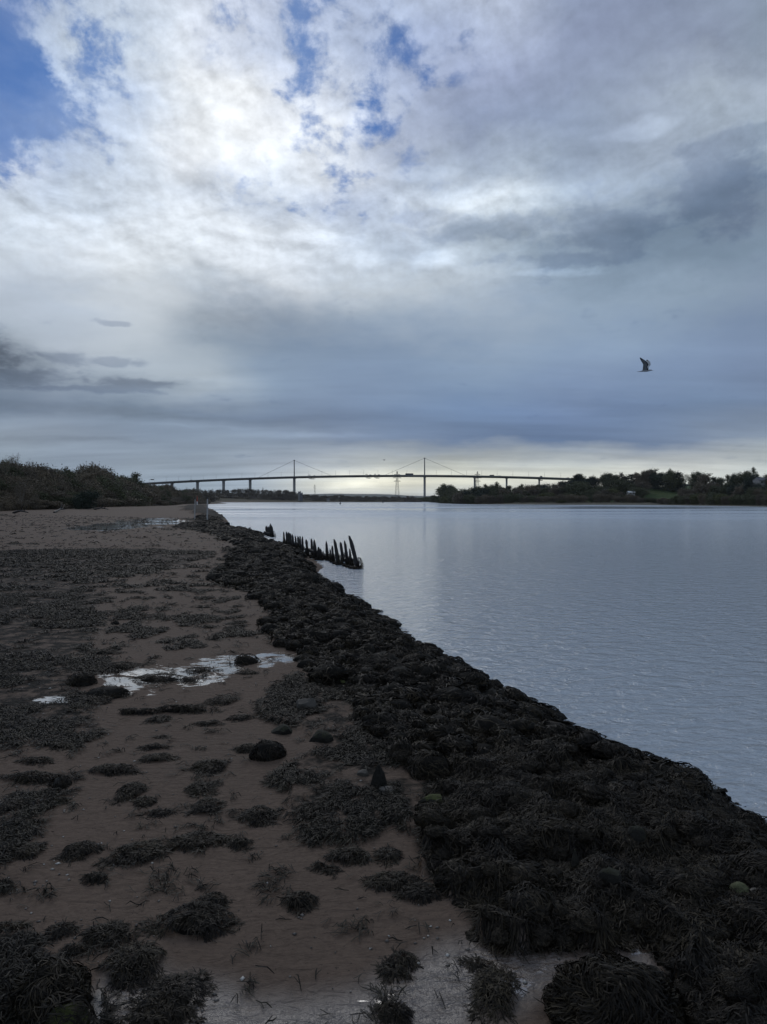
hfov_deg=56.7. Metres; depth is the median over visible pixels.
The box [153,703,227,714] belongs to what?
seaweed clump
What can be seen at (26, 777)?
seaweed clump
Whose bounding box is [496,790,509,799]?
seaweed covered rock
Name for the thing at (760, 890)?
seaweed covered rock
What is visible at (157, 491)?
bushy tree
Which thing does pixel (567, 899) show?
seaweed covered rock
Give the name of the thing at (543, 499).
bushy tree
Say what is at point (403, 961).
seaweed clump
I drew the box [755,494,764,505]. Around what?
bushy tree
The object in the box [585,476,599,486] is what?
bushy tree
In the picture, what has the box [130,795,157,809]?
seaweed clump
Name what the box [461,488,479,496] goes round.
broadleaf tree
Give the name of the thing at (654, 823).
seaweed covered rock
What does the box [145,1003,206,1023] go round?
seaweed clump
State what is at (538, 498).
bushy tree
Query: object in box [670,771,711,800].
seaweed covered rock
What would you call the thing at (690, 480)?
bushy tree
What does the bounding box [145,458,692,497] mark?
cable stayed bridge
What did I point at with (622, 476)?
broadleaf tree
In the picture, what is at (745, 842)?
seaweed carpet
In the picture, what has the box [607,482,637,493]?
bushy tree
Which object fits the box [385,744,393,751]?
seaweed covered rock
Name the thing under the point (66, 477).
bushy tree
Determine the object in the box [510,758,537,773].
seaweed covered rock
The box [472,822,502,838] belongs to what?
seaweed covered rock
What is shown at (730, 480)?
broadleaf tree
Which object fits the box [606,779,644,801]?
seaweed covered rock
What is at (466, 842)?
seaweed covered rock
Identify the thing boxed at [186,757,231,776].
seaweed clump
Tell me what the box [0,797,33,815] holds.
seaweed clump
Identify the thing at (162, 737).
seaweed clump
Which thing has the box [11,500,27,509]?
bushy tree
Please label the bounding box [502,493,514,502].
bushy tree
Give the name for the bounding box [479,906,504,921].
seaweed covered rock
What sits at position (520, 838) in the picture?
seaweed covered rock
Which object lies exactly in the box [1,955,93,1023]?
weedy stone
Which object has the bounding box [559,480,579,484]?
broadleaf tree
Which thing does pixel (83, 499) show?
bushy tree
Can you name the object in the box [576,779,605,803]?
seaweed covered rock
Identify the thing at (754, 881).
seaweed covered rock
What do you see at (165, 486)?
broadleaf tree
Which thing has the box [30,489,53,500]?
bushy tree
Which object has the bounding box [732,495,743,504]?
bushy tree
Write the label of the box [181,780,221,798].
seaweed clump
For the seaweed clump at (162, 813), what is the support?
on the ground
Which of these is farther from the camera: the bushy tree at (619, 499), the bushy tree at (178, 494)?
the bushy tree at (619, 499)
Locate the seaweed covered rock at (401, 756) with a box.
[390,748,411,764]
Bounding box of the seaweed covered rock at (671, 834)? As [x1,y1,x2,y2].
[657,825,678,841]
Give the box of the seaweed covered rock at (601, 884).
[583,875,607,888]
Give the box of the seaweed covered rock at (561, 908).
[549,898,569,922]
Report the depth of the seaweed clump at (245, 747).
7.80 m
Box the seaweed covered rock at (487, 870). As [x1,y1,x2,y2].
[479,862,498,878]
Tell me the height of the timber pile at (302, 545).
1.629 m
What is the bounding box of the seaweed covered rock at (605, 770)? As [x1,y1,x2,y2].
[598,767,613,777]
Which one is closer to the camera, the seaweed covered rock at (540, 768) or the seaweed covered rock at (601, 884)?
the seaweed covered rock at (601, 884)
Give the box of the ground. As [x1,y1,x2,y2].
[0,486,766,1023]
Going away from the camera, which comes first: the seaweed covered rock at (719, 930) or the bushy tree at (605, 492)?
the seaweed covered rock at (719, 930)
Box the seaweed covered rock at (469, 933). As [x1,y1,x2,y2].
[465,929,479,942]
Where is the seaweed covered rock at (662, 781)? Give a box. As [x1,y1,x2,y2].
[653,778,669,786]
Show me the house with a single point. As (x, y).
(759, 480)
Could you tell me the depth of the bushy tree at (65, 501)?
167.09 m
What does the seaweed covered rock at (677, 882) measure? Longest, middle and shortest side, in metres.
0.326 x 0.295 x 0.191 m
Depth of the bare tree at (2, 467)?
160.95 m
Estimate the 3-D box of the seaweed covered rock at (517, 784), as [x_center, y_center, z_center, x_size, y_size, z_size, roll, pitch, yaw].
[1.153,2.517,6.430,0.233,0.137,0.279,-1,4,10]
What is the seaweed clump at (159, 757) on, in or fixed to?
on the ground
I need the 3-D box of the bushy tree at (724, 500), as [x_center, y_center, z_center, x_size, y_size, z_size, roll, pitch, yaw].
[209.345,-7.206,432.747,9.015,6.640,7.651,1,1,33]
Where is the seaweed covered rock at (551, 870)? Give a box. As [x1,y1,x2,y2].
[545,866,563,878]
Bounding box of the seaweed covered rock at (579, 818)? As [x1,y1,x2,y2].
[573,815,600,824]
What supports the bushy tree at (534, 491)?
on the ground
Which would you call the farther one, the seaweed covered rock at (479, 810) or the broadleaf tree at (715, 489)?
the broadleaf tree at (715, 489)
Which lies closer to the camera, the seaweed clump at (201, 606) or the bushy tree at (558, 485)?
the seaweed clump at (201, 606)
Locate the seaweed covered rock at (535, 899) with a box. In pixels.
[498,881,554,923]
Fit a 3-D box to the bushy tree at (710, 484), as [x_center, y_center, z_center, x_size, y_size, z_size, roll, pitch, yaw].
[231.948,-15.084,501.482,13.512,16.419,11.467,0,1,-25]
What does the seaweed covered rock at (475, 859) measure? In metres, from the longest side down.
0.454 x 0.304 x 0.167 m
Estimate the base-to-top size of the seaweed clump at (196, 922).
0.114 m
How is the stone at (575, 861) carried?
on the ground
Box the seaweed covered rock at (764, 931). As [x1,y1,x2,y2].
[761,924,766,939]
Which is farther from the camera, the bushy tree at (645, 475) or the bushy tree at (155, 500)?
the bushy tree at (645, 475)
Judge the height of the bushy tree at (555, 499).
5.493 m
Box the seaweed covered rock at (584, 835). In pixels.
[576,826,593,843]
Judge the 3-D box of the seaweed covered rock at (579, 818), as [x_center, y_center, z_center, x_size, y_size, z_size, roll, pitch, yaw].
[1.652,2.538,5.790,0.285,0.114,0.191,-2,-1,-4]
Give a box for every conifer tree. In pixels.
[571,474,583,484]
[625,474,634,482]
[667,471,686,490]
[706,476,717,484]
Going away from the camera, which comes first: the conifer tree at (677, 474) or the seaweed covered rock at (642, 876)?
the seaweed covered rock at (642, 876)
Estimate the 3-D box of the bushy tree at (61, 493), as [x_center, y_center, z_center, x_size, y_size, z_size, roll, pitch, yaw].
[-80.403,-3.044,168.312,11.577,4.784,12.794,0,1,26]
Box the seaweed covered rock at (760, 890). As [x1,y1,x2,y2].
[748,885,766,896]
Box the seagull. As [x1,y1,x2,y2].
[638,358,652,371]
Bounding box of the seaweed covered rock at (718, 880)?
[689,862,731,894]
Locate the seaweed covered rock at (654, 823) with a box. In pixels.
[649,819,662,829]
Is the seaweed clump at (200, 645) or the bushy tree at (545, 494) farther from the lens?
the bushy tree at (545, 494)
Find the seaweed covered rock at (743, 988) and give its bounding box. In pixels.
[719,976,762,1005]
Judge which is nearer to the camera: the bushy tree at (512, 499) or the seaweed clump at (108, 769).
the seaweed clump at (108, 769)
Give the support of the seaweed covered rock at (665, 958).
on the ground
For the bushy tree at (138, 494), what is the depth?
265.06 m
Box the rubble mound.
[327,559,360,568]
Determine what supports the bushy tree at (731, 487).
on the ground
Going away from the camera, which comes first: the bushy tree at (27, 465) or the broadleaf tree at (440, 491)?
the bushy tree at (27, 465)
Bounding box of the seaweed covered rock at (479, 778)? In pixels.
[471,775,489,781]
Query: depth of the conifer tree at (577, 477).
641.47 m
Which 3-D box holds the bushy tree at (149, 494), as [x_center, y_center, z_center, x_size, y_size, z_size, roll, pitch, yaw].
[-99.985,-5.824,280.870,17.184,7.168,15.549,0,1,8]
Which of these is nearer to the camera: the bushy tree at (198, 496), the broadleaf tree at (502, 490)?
the bushy tree at (198, 496)
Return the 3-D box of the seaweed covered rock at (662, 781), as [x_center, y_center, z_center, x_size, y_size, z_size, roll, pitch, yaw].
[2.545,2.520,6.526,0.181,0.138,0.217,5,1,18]
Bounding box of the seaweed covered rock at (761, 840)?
[755,834,766,848]
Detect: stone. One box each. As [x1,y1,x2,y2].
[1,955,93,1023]
[27,986,97,1023]
[47,774,71,788]
[65,670,97,686]
[85,684,130,698]
[234,653,260,664]
[249,739,285,761]
[271,724,292,734]
[296,698,316,709]
[309,729,333,742]
[357,769,368,776]
[370,764,386,786]
[378,786,394,792]
[407,749,451,779]
[419,794,442,803]
[541,949,687,1023]
[571,849,579,868]
[598,867,621,885]
[626,826,646,844]
[728,881,749,894]
[736,811,766,829]
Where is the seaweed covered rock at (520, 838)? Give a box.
[502,826,538,854]
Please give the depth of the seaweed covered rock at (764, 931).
4.22 m
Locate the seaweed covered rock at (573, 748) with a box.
[555,742,579,754]
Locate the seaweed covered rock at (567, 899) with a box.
[562,896,575,901]
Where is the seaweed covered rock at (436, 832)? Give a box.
[423,824,444,838]
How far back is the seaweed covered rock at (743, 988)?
3.67 m
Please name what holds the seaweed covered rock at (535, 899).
on the ground
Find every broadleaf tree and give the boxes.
[0,461,25,477]
[17,497,47,509]
[41,500,66,508]
[44,500,69,508]
[57,467,82,478]
[74,468,86,475]
[114,479,138,490]
[120,472,146,487]
[121,481,139,491]
[141,487,157,504]
[161,483,171,490]
[190,488,203,495]
[429,495,436,500]
[434,483,458,497]
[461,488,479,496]
[486,482,500,494]
[498,487,510,493]
[536,487,550,493]
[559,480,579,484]
[603,473,621,481]
[617,472,629,482]
[632,472,643,481]
[691,482,706,493]
[692,471,712,486]
[707,486,720,494]
[716,474,729,486]
[729,473,742,485]
[730,485,744,494]
[742,479,760,493]
[747,467,759,476]
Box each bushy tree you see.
[0,479,16,491]
[0,495,18,510]
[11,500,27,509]
[12,463,39,479]
[19,462,48,479]
[28,462,64,482]
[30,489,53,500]
[31,468,56,480]
[36,463,52,476]
[46,468,75,485]
[50,490,71,500]
[51,494,73,508]
[53,464,77,477]
[64,476,88,493]
[69,490,101,508]
[71,461,114,482]
[72,485,101,507]
[87,486,102,505]
[92,463,117,480]
[92,474,127,504]
[100,498,119,506]
[102,487,122,504]
[116,475,138,484]
[118,494,142,506]
[128,490,154,505]
[128,495,144,505]
[138,489,153,504]
[148,487,162,499]
[150,496,159,505]
[157,500,169,505]
[170,485,182,495]
[173,491,181,500]
[179,496,192,502]
[187,500,205,503]
[188,491,203,497]
[190,497,212,503]
[439,496,448,502]
[446,491,457,503]
[452,491,473,503]
[458,495,468,503]
[462,493,477,503]
[468,486,482,490]
[472,487,491,502]
[474,496,481,503]
[481,494,489,503]
[486,495,497,503]
[488,488,499,496]
[496,494,503,503]
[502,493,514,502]
[504,497,517,502]
[512,487,525,495]
[513,493,523,501]
[521,484,536,495]
[521,496,530,501]
[528,487,544,495]
[528,495,536,501]
[533,496,546,501]
[538,492,555,499]
[540,496,552,501]
[545,486,564,495]
[550,496,557,501]
[552,481,568,488]
[557,485,579,495]
[563,481,594,494]
[571,496,581,501]
[580,495,588,501]
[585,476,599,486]
[588,495,599,501]
[591,486,609,489]
[592,492,604,502]
[595,488,609,499]
[598,472,614,486]
[604,479,631,493]
[604,494,612,501]
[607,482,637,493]
[615,497,627,501]
[623,494,633,502]
[624,486,648,498]
[628,495,639,502]
[632,480,651,493]
[636,498,648,502]
[640,469,653,488]
[648,471,662,488]
[652,472,669,488]
[656,498,668,503]
[661,471,686,490]
[667,495,678,504]
[676,496,687,504]
[677,487,693,496]
[683,497,692,504]
[687,470,700,493]
[688,494,700,504]
[697,494,706,504]
[702,479,719,493]
[703,492,718,496]
[705,494,712,504]
[705,496,716,504]
[714,493,727,504]
[718,482,736,495]
[720,495,731,504]
[724,483,741,494]
[729,496,737,504]
[730,470,751,485]
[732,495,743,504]
[741,493,751,504]
[742,474,760,481]
[745,485,758,496]
[748,495,756,504]
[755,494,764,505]
[760,494,766,505]
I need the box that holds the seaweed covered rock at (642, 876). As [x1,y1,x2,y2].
[627,867,653,889]
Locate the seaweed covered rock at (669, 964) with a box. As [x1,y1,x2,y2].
[664,957,680,971]
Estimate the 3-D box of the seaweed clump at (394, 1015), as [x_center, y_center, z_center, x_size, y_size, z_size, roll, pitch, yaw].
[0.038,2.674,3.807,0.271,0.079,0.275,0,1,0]
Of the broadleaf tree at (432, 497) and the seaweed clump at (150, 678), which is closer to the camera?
the seaweed clump at (150, 678)
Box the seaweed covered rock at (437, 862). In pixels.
[427,859,441,872]
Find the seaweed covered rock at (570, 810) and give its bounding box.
[556,800,579,818]
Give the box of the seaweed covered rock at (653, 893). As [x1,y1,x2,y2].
[641,891,656,900]
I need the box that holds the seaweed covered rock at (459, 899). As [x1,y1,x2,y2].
[452,895,473,907]
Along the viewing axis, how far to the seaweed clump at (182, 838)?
5.73 m
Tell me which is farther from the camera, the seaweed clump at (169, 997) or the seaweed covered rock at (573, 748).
the seaweed covered rock at (573, 748)
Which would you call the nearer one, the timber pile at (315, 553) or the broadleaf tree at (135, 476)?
the timber pile at (315, 553)
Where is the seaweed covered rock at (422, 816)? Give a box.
[413,806,444,829]
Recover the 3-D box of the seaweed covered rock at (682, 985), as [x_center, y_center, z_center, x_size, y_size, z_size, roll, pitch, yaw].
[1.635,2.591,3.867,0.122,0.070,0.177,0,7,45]
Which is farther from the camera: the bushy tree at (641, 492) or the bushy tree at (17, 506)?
the bushy tree at (641, 492)
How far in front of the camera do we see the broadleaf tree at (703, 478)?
539.76 m
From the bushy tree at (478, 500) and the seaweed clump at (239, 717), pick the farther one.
the bushy tree at (478, 500)
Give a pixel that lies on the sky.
(251, 238)
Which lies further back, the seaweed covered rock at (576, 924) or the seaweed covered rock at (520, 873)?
the seaweed covered rock at (520, 873)
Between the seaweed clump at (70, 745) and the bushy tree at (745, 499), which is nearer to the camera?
the seaweed clump at (70, 745)
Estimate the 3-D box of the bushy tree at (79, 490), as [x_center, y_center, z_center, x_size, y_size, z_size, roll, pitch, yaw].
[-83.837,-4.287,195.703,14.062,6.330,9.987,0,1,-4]
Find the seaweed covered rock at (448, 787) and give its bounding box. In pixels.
[438,777,462,792]
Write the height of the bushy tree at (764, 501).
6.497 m
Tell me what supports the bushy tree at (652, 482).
on the ground
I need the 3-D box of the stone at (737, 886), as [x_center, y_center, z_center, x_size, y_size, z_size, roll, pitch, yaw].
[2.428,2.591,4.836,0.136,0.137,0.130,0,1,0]
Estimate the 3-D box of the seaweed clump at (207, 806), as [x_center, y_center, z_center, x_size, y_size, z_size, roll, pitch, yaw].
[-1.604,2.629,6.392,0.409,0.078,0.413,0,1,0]
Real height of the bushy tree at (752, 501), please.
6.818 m
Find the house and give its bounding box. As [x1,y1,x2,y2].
[752,477,766,487]
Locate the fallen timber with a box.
[305,548,325,557]
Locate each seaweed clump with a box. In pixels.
[0,770,61,787]
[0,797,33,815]
[0,840,48,862]
[0,919,34,935]
[11,930,55,946]
[13,756,55,765]
[40,921,82,945]
[41,795,75,806]
[47,742,75,750]
[50,840,106,865]
[57,940,97,957]
[73,694,113,708]
[78,648,126,654]
[78,871,109,886]
[79,918,139,951]
[87,763,145,776]
[89,939,171,996]
[91,838,174,871]
[101,661,150,668]
[101,1012,186,1023]
[109,780,153,805]
[119,707,162,715]
[120,966,218,1023]
[126,673,186,683]
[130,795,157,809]
[134,900,244,942]
[136,742,176,750]
[136,752,180,763]
[136,807,183,818]
[142,715,173,724]
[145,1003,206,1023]
[151,734,172,738]
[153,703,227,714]
[163,830,235,852]
[179,796,227,816]
[180,666,223,671]
[181,677,197,683]
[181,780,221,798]
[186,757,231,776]
[189,719,226,726]
[190,643,208,648]
[191,604,216,607]
[192,891,233,909]
[195,624,216,628]
[200,696,242,706]
[222,713,256,722]
[225,837,256,853]
[228,742,255,753]
[229,670,259,675]
[229,804,281,827]
[276,890,323,916]
[303,860,328,873]
[318,864,344,879]
[325,843,377,866]
[357,870,432,893]
[367,998,415,1023]
[370,846,404,868]
[370,959,416,984]
[379,946,423,978]
[387,875,453,905]
[454,953,494,972]
[463,963,529,1023]
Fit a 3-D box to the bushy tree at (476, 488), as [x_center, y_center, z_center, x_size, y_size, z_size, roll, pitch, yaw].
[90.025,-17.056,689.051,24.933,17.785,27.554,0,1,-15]
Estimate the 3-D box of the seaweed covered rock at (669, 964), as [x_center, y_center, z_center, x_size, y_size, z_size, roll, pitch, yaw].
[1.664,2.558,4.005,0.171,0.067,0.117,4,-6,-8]
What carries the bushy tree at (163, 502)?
on the ground
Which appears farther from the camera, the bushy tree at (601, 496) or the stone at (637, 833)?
the bushy tree at (601, 496)
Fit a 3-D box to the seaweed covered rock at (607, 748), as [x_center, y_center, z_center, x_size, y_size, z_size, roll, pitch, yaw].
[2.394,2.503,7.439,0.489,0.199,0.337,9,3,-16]
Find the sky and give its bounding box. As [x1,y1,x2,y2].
[0,0,766,495]
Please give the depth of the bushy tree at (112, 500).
212.15 m
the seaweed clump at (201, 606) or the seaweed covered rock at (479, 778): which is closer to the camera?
the seaweed covered rock at (479, 778)
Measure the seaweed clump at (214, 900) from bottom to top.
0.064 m
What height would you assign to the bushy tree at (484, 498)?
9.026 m
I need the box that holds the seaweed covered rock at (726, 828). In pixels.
[712,822,731,837]
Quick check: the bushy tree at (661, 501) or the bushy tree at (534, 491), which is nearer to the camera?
the bushy tree at (661, 501)
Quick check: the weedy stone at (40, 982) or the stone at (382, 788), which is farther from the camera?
the stone at (382, 788)
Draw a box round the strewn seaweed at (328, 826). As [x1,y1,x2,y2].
[0,514,687,1023]
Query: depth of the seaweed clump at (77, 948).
4.38 m
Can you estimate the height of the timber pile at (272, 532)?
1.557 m
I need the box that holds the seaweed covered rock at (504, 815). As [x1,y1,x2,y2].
[495,811,518,820]
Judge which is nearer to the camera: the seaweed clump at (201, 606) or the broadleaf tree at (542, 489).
the seaweed clump at (201, 606)
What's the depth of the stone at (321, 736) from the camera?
7.87 m
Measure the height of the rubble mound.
0.229 m
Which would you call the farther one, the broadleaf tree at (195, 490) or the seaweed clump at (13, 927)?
the broadleaf tree at (195, 490)
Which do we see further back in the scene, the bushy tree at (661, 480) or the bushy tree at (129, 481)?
the bushy tree at (661, 480)
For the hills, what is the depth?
6498.81 m
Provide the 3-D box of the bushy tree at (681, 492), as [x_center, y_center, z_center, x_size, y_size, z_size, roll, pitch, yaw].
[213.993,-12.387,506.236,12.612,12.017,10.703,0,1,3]
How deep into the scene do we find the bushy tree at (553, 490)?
613.15 m
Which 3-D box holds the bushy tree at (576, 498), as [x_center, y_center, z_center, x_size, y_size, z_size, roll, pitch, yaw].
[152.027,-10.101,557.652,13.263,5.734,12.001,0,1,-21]
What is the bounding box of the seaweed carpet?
[171,514,766,1023]
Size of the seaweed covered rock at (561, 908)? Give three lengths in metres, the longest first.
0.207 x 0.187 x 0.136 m
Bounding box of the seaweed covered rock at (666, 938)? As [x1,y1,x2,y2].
[662,932,677,950]
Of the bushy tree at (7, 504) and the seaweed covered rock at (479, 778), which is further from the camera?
the bushy tree at (7, 504)
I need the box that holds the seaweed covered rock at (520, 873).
[494,855,545,889]
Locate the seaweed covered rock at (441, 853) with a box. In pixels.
[433,846,451,861]
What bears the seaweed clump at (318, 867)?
on the ground
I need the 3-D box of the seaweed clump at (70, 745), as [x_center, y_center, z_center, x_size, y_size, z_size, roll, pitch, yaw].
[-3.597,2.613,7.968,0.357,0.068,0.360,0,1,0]
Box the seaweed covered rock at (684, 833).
[673,809,706,842]
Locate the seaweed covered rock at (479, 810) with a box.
[465,804,494,820]
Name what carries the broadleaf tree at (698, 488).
on the ground
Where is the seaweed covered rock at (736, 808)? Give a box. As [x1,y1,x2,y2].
[725,804,766,824]
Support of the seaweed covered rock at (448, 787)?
on the ground
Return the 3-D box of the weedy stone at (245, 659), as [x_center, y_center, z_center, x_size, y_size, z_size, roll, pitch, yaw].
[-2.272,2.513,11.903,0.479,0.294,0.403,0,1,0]
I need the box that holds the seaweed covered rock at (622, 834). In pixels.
[611,825,644,851]
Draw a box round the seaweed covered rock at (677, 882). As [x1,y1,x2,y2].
[667,873,719,901]
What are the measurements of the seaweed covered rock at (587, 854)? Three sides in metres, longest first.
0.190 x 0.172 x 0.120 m
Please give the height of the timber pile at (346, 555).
1.786 m
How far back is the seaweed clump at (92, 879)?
5.18 m
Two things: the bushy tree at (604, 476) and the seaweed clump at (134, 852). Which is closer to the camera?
the seaweed clump at (134, 852)
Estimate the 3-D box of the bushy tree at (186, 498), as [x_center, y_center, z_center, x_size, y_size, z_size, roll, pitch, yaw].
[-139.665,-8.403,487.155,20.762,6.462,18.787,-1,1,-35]
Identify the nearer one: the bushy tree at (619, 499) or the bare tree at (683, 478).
the bushy tree at (619, 499)
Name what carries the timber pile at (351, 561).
on the ground
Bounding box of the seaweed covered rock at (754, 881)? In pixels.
[744,874,766,887]
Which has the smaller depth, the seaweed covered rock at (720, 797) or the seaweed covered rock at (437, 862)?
the seaweed covered rock at (437, 862)
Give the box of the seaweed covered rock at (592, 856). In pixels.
[586,853,605,861]
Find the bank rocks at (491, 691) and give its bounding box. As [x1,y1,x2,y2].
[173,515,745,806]
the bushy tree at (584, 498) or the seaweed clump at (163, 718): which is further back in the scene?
the bushy tree at (584, 498)
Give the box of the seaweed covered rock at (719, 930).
[681,912,734,946]
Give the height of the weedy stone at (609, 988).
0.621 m
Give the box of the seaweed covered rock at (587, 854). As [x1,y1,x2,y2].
[583,850,603,858]
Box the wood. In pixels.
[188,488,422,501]
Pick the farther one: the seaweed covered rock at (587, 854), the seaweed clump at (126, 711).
the seaweed clump at (126, 711)
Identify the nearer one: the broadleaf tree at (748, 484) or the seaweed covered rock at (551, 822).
the seaweed covered rock at (551, 822)
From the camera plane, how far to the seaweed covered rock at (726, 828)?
5.58 m
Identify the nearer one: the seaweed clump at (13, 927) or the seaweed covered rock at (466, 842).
the seaweed clump at (13, 927)
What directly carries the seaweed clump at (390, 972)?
on the ground
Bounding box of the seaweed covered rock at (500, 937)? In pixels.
[491,925,510,946]
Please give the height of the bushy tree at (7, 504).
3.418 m
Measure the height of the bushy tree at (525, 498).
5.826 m
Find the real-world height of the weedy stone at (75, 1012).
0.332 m
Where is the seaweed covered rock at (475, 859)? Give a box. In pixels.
[460,849,493,866]
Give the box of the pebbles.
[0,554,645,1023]
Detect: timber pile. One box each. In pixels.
[271,526,275,536]
[289,533,291,545]
[301,536,305,553]
[305,539,311,555]
[313,540,317,558]
[317,547,319,559]
[319,549,323,559]
[325,541,329,560]
[331,546,335,561]
[333,539,342,564]
[340,542,344,561]
[344,541,348,564]
[348,536,363,568]
[349,549,354,565]
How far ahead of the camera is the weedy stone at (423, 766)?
6.88 m
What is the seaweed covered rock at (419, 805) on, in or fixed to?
on the ground
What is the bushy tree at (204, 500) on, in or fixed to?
on the ground
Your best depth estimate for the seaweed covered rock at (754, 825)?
5.76 m
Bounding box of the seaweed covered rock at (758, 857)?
[735,849,766,878]
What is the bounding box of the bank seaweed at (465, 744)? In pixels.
[206,544,766,823]
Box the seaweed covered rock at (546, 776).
[538,773,556,788]
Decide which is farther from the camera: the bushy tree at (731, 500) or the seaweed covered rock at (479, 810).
the bushy tree at (731, 500)
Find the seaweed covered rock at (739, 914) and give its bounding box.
[724,895,766,928]
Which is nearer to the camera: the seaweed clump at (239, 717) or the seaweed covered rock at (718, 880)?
the seaweed covered rock at (718, 880)
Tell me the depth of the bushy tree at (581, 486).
600.64 m
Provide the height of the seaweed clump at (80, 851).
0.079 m
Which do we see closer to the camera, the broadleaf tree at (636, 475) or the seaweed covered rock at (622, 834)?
the seaweed covered rock at (622, 834)
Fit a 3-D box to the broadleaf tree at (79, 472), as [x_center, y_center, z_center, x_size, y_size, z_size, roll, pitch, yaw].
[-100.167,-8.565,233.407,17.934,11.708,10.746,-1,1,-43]
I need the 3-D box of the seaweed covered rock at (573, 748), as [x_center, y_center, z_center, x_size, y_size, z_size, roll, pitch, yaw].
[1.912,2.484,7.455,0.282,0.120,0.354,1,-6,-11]
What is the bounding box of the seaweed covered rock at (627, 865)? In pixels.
[617,861,632,871]
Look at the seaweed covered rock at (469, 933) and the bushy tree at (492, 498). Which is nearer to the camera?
the seaweed covered rock at (469, 933)
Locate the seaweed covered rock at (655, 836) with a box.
[645,830,659,841]
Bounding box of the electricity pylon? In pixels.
[394,472,399,498]
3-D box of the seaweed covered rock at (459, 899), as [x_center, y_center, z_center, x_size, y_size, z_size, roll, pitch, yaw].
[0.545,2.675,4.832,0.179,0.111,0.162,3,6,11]
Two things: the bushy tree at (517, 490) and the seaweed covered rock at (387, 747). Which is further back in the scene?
the bushy tree at (517, 490)
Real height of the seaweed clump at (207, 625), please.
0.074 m
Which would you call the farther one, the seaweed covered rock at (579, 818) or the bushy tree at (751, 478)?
the bushy tree at (751, 478)
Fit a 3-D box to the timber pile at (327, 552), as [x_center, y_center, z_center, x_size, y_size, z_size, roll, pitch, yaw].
[-2.947,2.325,37.860,0.336,1.590,0.286,0,1,-20]
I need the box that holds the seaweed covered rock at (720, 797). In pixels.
[711,794,728,802]
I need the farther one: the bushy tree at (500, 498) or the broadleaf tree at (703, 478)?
the bushy tree at (500, 498)
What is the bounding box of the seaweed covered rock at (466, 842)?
[457,838,474,848]
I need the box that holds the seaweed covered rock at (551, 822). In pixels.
[539,817,572,843]
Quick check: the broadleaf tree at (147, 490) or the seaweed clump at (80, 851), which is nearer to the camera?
the seaweed clump at (80, 851)
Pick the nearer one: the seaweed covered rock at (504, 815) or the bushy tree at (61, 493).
the seaweed covered rock at (504, 815)
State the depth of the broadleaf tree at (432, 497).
883.61 m
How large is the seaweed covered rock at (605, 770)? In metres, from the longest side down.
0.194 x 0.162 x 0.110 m
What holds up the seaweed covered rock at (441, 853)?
on the ground
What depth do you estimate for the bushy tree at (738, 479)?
498.73 m
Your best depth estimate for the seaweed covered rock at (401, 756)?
7.19 m
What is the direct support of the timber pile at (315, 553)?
on the ground
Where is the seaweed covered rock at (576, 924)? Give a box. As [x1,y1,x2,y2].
[566,910,603,934]
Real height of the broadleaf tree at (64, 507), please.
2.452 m
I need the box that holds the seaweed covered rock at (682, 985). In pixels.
[673,978,693,998]
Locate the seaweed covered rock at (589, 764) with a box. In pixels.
[580,758,619,772]
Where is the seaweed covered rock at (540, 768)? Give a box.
[525,757,544,774]
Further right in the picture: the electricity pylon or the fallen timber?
the electricity pylon
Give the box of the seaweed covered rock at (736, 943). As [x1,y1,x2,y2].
[717,935,762,963]
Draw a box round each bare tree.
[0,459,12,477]
[7,452,20,473]
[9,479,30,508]
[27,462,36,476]
[675,474,691,486]
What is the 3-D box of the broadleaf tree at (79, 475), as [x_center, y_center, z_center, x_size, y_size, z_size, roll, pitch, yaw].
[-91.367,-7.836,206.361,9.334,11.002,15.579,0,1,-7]
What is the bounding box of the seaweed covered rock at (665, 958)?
[656,957,668,970]
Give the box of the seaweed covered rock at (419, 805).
[415,801,441,810]
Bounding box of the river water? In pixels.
[206,502,766,822]
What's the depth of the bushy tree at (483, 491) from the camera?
644.56 m
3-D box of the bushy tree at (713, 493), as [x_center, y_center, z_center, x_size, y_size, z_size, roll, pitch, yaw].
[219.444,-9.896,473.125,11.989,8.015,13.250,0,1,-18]
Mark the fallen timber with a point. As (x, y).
(312, 551)
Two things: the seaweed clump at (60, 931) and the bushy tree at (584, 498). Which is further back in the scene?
the bushy tree at (584, 498)
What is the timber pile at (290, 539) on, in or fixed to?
on the ground
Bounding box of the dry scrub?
[1,502,193,509]
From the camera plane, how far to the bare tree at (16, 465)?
167.37 m
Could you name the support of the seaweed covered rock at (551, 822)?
on the ground
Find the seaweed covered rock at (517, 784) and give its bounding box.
[507,781,521,787]
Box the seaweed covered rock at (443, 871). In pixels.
[433,857,472,890]
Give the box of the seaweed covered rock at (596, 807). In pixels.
[583,805,610,811]
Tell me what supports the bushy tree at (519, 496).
on the ground
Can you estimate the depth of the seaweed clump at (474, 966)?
4.20 m
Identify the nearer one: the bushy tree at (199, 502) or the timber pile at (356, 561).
the timber pile at (356, 561)
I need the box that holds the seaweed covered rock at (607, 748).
[591,739,632,759]
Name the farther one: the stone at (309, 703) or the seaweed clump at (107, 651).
the seaweed clump at (107, 651)
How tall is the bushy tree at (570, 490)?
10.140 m
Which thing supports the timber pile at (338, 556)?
on the ground
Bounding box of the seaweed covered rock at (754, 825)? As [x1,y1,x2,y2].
[735,819,760,834]
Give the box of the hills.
[304,494,430,497]

